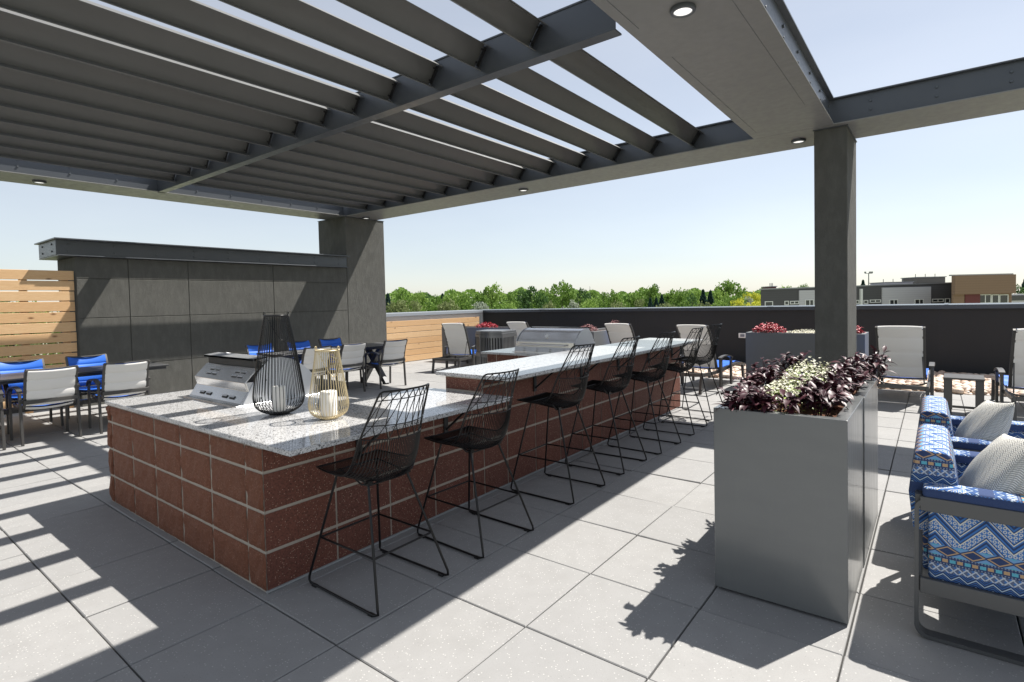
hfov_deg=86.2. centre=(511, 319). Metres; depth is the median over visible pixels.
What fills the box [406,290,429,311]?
broadleaf tree
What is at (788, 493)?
planter
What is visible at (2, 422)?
dining chair
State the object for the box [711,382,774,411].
purple leaf plant
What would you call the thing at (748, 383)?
purple leaf plant
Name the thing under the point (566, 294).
broadleaf tree
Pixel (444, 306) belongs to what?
broadleaf tree
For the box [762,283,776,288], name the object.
rooftop unit
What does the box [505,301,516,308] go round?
broadleaf tree
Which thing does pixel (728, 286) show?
broadleaf tree
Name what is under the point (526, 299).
broadleaf tree
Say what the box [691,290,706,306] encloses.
broadleaf tree
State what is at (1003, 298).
window
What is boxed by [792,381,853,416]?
purple leaf plant
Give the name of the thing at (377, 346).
dining table
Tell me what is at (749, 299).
broadleaf tree
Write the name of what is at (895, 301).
window
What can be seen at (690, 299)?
broadleaf tree
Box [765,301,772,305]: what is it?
window
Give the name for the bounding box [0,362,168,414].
dining table
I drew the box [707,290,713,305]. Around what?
conifer tree
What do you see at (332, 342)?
dining chair
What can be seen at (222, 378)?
gas grill
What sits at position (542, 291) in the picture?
broadleaf tree
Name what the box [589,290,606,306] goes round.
broadleaf tree
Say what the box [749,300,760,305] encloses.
broadleaf tree
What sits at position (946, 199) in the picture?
sky
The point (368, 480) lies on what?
wire stool
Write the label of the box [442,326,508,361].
planter
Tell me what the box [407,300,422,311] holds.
broadleaf tree
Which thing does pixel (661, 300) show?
conifer tree
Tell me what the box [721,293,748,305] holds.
broadleaf tree
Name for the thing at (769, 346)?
planter
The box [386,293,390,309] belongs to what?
conifer tree
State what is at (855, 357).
purple leaf plant
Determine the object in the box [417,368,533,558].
wire stool
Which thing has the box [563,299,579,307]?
broadleaf tree
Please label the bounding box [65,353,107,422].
dining chair
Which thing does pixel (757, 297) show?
broadleaf tree
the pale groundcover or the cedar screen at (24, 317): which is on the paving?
the cedar screen at (24, 317)
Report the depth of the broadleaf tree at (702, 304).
116.40 m
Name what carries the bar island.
on the paving
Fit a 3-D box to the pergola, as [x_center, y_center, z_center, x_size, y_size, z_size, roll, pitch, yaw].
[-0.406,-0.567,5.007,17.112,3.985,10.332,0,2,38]
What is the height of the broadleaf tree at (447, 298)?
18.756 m
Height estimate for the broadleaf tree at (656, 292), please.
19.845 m
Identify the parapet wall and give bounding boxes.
[386,310,482,361]
[482,302,1023,374]
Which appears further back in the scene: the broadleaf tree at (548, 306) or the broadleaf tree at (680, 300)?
the broadleaf tree at (680, 300)
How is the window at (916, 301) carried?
in the apartment building at (927, 293)
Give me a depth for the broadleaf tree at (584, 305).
121.73 m
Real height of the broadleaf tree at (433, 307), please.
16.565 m
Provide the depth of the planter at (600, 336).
10.64 m
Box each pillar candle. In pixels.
[272,385,285,411]
[320,390,336,416]
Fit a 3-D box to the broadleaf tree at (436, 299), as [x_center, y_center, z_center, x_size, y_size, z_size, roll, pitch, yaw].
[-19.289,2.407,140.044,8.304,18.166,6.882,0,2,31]
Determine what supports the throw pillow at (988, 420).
on the armchair at (934, 410)
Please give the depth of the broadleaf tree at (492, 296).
148.44 m
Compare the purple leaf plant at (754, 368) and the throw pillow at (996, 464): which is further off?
the purple leaf plant at (754, 368)
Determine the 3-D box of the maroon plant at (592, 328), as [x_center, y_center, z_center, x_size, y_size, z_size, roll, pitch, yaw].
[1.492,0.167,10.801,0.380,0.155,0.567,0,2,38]
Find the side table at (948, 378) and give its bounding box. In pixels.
[943,373,984,413]
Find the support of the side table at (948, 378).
on the paving
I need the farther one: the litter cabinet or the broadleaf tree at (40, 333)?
the broadleaf tree at (40, 333)
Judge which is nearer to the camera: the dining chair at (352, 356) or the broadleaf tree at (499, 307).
the dining chair at (352, 356)
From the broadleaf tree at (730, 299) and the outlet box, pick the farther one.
the broadleaf tree at (730, 299)
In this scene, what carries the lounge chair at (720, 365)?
on the paving
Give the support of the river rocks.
on the roof deck
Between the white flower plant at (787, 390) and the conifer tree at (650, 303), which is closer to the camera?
the white flower plant at (787, 390)
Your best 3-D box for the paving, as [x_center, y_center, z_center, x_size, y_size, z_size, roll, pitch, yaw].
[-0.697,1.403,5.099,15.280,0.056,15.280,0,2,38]
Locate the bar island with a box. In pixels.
[105,338,702,593]
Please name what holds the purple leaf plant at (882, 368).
in the planter at (868, 394)
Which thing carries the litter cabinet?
on the paving
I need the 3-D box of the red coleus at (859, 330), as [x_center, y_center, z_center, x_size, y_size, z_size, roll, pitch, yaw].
[5.257,0.140,8.550,0.467,0.198,0.486,0,2,38]
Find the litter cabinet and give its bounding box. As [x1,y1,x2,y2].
[475,329,516,364]
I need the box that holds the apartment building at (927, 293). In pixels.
[759,282,951,305]
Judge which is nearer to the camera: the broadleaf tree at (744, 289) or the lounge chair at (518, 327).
the lounge chair at (518, 327)
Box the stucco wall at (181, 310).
[34,237,349,406]
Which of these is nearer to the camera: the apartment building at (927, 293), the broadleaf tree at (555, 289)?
the apartment building at (927, 293)
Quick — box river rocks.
[685,363,1023,396]
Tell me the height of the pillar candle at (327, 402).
0.161 m
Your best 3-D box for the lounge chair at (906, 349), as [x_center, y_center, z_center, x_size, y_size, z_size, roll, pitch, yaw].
[5.653,0.607,7.928,0.746,1.092,1.950,0,2,39]
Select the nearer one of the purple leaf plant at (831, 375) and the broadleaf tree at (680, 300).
the purple leaf plant at (831, 375)
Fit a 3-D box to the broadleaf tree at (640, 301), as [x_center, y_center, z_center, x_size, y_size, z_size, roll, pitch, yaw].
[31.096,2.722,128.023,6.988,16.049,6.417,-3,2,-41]
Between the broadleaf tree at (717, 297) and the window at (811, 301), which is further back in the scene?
the broadleaf tree at (717, 297)
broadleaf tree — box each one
[0,301,57,364]
[4,301,61,364]
[38,311,60,364]
[386,300,410,312]
[392,289,412,310]
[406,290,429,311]
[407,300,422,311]
[419,299,437,311]
[427,295,446,308]
[437,299,460,310]
[442,292,461,308]
[453,293,473,309]
[463,302,473,309]
[470,291,490,308]
[472,301,488,309]
[481,281,509,307]
[490,302,508,308]
[503,290,524,308]
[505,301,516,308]
[517,285,548,308]
[528,291,543,308]
[535,287,556,308]
[540,300,555,308]
[543,282,564,307]
[545,280,577,307]
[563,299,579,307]
[569,287,590,307]
[579,300,593,307]
[580,297,600,307]
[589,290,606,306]
[595,290,609,307]
[604,289,629,307]
[611,300,625,307]
[619,292,640,307]
[634,297,643,306]
[638,283,660,306]
[645,284,668,306]
[656,303,676,306]
[664,288,678,303]
[668,291,689,306]
[673,287,699,306]
[685,293,696,306]
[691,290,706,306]
[697,302,717,306]
[711,299,727,305]
[713,288,730,303]
[714,279,741,301]
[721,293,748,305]
[730,297,749,305]
[734,288,755,303]
[742,291,760,305]
[743,296,754,304]
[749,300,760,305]
[1012,284,1023,293]
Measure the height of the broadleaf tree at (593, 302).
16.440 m
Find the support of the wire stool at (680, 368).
on the paving
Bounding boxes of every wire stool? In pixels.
[308,383,448,617]
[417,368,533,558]
[510,342,605,504]
[565,336,646,474]
[607,331,680,454]
[643,327,706,435]
[666,324,721,420]
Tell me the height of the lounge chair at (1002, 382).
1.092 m
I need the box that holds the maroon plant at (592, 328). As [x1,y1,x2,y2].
[581,324,597,331]
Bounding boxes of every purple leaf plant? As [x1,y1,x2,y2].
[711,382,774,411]
[731,380,772,407]
[732,367,792,389]
[747,386,810,413]
[749,357,788,385]
[770,351,825,382]
[789,369,849,408]
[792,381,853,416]
[803,372,860,409]
[811,366,873,394]
[825,351,872,392]
[828,355,878,379]
[848,345,897,385]
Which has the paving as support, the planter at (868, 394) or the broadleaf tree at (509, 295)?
the planter at (868, 394)
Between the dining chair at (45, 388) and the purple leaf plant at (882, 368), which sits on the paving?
the dining chair at (45, 388)
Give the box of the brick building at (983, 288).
[949,273,1015,302]
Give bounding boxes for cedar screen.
[0,269,76,413]
[386,317,478,362]
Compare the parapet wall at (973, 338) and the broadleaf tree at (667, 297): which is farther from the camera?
the broadleaf tree at (667, 297)
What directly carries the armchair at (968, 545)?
on the paving
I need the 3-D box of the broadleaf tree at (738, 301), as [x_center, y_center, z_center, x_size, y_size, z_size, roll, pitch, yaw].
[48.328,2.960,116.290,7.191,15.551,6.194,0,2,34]
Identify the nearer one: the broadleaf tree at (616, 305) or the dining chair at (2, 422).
the dining chair at (2, 422)
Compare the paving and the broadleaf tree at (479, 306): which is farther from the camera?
the broadleaf tree at (479, 306)
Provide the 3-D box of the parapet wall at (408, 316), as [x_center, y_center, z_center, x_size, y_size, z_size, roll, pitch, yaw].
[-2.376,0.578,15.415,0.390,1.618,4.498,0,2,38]
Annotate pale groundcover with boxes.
[786,329,814,332]
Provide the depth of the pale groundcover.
8.93 m
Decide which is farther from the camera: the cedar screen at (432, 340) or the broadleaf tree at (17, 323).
the broadleaf tree at (17, 323)
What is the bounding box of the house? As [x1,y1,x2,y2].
[1012,294,1023,302]
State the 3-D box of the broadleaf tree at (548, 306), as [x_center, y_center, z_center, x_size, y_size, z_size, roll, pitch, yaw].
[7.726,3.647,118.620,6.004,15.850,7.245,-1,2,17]
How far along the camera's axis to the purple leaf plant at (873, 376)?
3.69 m
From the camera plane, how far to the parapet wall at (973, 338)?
10.99 m
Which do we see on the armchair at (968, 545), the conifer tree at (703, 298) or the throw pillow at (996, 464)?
the throw pillow at (996, 464)
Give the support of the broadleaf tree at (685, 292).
on the ground
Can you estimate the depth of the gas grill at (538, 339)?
7.62 m
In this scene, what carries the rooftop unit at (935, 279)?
on the apartment building at (927, 293)
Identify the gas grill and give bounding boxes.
[183,352,319,407]
[512,326,594,353]
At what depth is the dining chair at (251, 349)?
9.72 m
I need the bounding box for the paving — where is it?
[0,359,1023,681]
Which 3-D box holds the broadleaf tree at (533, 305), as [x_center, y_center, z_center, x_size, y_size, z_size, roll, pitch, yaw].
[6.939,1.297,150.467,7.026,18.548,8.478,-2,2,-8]
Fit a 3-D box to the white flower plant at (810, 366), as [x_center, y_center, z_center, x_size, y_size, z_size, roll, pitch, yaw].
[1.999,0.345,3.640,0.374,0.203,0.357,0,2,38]
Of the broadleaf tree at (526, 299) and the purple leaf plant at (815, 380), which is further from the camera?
the broadleaf tree at (526, 299)
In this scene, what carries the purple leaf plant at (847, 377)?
on the planter at (868, 394)
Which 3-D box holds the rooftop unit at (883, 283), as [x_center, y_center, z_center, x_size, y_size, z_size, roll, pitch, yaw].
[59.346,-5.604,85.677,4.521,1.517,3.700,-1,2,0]
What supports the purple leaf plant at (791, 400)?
on the planter at (788, 493)
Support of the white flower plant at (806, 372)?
on the planter at (868, 394)
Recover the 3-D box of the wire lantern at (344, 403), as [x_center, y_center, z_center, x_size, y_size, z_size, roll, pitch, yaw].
[-1.169,0.396,3.480,0.250,0.460,0.250,-1,2,8]
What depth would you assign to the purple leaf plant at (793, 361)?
3.87 m
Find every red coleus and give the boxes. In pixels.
[476,322,497,327]
[752,322,786,332]
[856,325,865,333]
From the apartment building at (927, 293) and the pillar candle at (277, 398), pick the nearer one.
the pillar candle at (277, 398)
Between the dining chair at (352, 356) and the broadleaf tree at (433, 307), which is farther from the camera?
the broadleaf tree at (433, 307)
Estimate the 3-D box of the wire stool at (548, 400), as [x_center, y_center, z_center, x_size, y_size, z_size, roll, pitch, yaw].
[0.374,0.780,4.419,0.635,1.195,0.506,0,2,38]
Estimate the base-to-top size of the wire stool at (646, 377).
1.195 m
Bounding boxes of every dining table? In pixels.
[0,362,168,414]
[256,342,389,383]
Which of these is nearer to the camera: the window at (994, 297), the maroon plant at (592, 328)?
the maroon plant at (592, 328)
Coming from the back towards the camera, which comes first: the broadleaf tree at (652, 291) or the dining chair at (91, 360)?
the broadleaf tree at (652, 291)
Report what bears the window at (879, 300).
in the apartment building at (927, 293)
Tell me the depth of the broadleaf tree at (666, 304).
115.67 m
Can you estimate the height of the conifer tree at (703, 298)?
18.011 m
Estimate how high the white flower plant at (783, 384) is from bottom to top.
0.173 m
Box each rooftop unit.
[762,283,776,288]
[869,279,913,284]
[900,274,946,283]
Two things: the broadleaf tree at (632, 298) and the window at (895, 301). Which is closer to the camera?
the window at (895, 301)
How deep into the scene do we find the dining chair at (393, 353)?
10.10 m
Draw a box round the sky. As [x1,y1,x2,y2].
[0,0,1023,312]
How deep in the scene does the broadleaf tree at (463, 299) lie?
135.10 m
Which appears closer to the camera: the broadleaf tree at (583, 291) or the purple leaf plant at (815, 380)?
the purple leaf plant at (815, 380)
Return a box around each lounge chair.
[431,323,475,372]
[506,322,529,336]
[604,323,635,343]
[676,325,744,394]
[870,326,934,395]
[991,328,1023,420]
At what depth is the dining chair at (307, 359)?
8.77 m
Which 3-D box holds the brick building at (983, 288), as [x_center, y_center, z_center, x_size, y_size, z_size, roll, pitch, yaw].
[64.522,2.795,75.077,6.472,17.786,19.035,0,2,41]
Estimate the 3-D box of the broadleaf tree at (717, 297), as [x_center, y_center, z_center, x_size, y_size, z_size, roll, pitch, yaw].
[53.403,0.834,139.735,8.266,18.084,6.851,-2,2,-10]
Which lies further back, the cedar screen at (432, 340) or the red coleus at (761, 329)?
the cedar screen at (432, 340)
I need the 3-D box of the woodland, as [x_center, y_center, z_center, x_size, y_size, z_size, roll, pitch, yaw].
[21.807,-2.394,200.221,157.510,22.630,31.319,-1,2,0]
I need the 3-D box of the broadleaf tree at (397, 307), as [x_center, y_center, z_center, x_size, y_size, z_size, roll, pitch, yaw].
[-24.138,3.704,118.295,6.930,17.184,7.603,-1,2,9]
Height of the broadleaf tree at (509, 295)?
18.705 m
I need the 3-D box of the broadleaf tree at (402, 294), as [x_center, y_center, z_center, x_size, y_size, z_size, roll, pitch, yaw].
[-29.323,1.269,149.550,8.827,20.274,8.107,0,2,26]
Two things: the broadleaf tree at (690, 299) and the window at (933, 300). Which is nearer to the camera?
the window at (933, 300)
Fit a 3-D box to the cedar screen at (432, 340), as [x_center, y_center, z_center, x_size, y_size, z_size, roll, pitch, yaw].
[-2.199,0.534,15.391,0.099,1.100,3.819,0,2,38]
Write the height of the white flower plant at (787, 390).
0.152 m
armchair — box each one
[909,424,1023,665]
[918,395,1023,451]
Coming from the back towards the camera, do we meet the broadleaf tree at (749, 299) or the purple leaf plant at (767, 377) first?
the broadleaf tree at (749, 299)
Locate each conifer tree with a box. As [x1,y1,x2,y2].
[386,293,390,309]
[647,298,653,306]
[654,298,658,306]
[659,294,665,306]
[698,289,706,306]
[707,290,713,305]
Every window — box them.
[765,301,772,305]
[805,299,813,304]
[870,299,880,302]
[889,299,897,303]
[914,299,923,303]
[932,299,943,301]
[980,294,990,302]
[991,294,998,302]
[999,294,1008,302]
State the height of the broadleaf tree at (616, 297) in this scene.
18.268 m
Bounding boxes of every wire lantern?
[252,311,304,414]
[308,346,348,419]
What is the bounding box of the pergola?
[0,0,1023,374]
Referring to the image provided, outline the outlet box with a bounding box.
[738,333,745,337]
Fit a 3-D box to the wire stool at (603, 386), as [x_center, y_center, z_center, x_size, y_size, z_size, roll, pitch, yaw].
[0.879,0.748,5.090,0.635,1.195,0.506,0,2,37]
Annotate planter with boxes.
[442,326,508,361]
[590,328,609,345]
[714,393,863,623]
[746,331,868,381]
[762,374,877,564]
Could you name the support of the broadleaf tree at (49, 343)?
on the ground
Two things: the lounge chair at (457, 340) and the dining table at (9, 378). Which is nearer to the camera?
the dining table at (9, 378)
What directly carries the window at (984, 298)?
in the brick building at (983, 288)
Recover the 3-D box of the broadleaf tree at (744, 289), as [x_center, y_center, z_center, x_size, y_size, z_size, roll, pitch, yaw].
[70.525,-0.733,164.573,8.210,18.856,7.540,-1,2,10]
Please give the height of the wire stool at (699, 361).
1.195 m
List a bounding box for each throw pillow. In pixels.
[954,400,1015,440]
[959,434,1023,494]
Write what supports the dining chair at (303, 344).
on the paving
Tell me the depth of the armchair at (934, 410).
3.29 m
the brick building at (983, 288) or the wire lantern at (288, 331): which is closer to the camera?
the wire lantern at (288, 331)
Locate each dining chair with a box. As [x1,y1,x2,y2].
[0,358,63,433]
[0,389,5,449]
[6,365,81,445]
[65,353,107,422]
[86,359,150,433]
[245,342,273,354]
[285,340,331,386]
[301,345,331,389]
[318,337,361,382]
[320,342,366,395]
[364,339,407,388]
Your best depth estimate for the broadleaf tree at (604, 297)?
150.03 m
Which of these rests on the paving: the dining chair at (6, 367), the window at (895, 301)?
the dining chair at (6, 367)
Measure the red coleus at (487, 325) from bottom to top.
0.181 m
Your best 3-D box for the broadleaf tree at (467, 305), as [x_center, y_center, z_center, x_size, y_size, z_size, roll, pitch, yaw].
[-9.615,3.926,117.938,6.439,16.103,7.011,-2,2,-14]
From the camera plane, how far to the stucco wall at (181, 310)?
10.01 m
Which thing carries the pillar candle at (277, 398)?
in the wire lantern at (288, 331)
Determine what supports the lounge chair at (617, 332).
on the paving
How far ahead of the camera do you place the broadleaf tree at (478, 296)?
139.05 m
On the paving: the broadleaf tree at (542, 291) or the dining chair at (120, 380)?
the dining chair at (120, 380)
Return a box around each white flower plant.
[757,379,825,411]
[764,371,820,405]
[778,363,829,389]
[785,356,835,384]
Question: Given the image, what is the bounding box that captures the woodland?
[389,287,761,309]
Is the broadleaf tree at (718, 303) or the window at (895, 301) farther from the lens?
the broadleaf tree at (718, 303)
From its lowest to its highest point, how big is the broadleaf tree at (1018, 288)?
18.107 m
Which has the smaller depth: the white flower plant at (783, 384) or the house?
the white flower plant at (783, 384)
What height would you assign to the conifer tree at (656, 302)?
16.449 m

